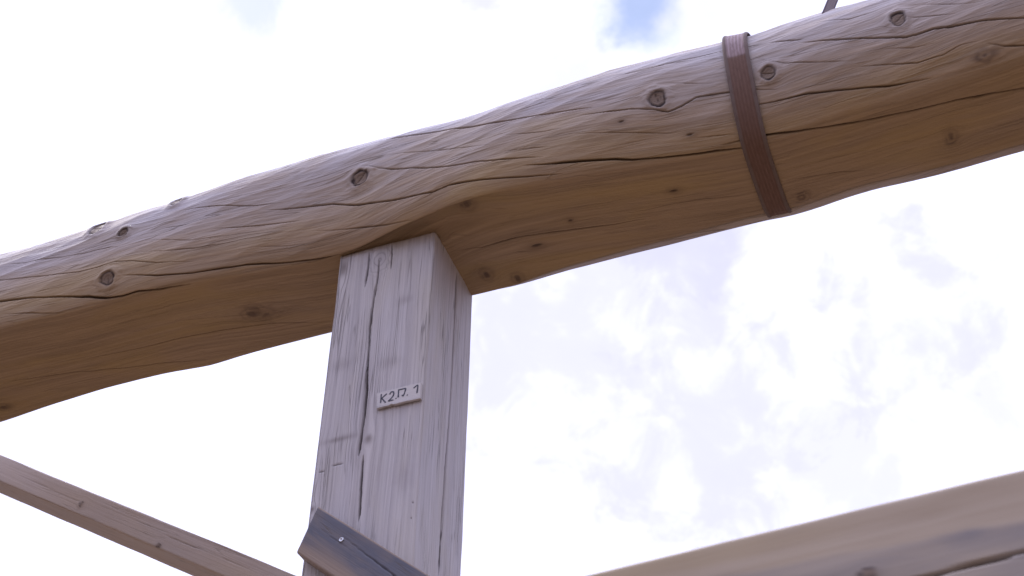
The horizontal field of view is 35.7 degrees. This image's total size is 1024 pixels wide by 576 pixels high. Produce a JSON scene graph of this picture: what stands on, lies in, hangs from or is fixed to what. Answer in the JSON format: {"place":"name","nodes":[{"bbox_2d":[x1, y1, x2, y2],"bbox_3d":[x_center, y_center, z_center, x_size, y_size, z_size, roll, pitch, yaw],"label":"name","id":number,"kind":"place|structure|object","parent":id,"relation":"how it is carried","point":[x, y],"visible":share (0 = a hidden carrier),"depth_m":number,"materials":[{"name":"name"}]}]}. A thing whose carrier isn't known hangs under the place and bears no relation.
{"place":"outdoors","nodes":[
{"label":"outdoors","id":0,"kind":"place"},
{"bbox_2d":[0,0,1023,575],"label":"sky","id":1,"kind":"structure","parent":0,"point":[866,349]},
{"bbox_2d":[822,0,837,13],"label":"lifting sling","id":2,"kind":"object","parent":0,"point":[830,5],"visible":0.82,"depth_m":2.95,"materials":[{"name":"fabric"}]},
{"bbox_3d":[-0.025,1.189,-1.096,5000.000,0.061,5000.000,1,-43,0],"label":"ground","id":3,"kind":"structure","parent":0,"visible":0},
{"bbox_2d":[302,232,471,575],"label":"timber post","id":4,"kind":"object","parent":3,"relation":"on","point":[391,479],"visible":0.92,"depth_m":2.81,"materials":[{"name":"grey wood"}]},
{"bbox_2d":[0,455,295,575],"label":"brace","id":5,"kind":"object","parent":4,"relation":"attached to","point":[180,549],"visible":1,"depth_m":3.55,"materials":[{"name":"brown wood"}]},
{"bbox_2d":[297,507,428,575],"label":"grey plank","id":6,"kind":"object","parent":4,"relation":"attached to","point":[331,545],"visible":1,"depth_m":2.55,"materials":[{"name":"wood"}]},
{"bbox_2d":[377,382,422,409],"bbox_3d":[-0.197,0.189,2.774,0.086,0.036,0.006,-14,-45,16],"label":"wooden tag","id":7,"kind":"object","parent":4,"relation":"attached to","point":[401,395],"visible":1,"depth_m":2.77,"materials":[{"name":"white wood"}]},
{"bbox_2d":[0,0,1023,421],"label":"peeled log","id":8,"kind":"object","parent":4,"relation":"on","point":[852,100],"visible":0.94,"depth_m":3.00,"materials":[{"name":"brown wood"}]},
{"bbox_2d":[722,32,791,217],"bbox_3d":[0.470,-0.316,3.024,0.050,0.335,0.350,-14,-45,16],"label":"webbing strap","id":9,"kind":"object","parent":8,"relation":"attached to","point":[753,139],"visible":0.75,"depth_m":2.88,"materials":[{"name":"brown fabric"}]},
{"bbox_2d":[587,470,1023,575],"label":"squared timber","id":10,"kind":"object","parent":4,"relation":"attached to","point":[975,528],"visible":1,"depth_m":1.56,"materials":[{"name":"brown wood"}]}
]}

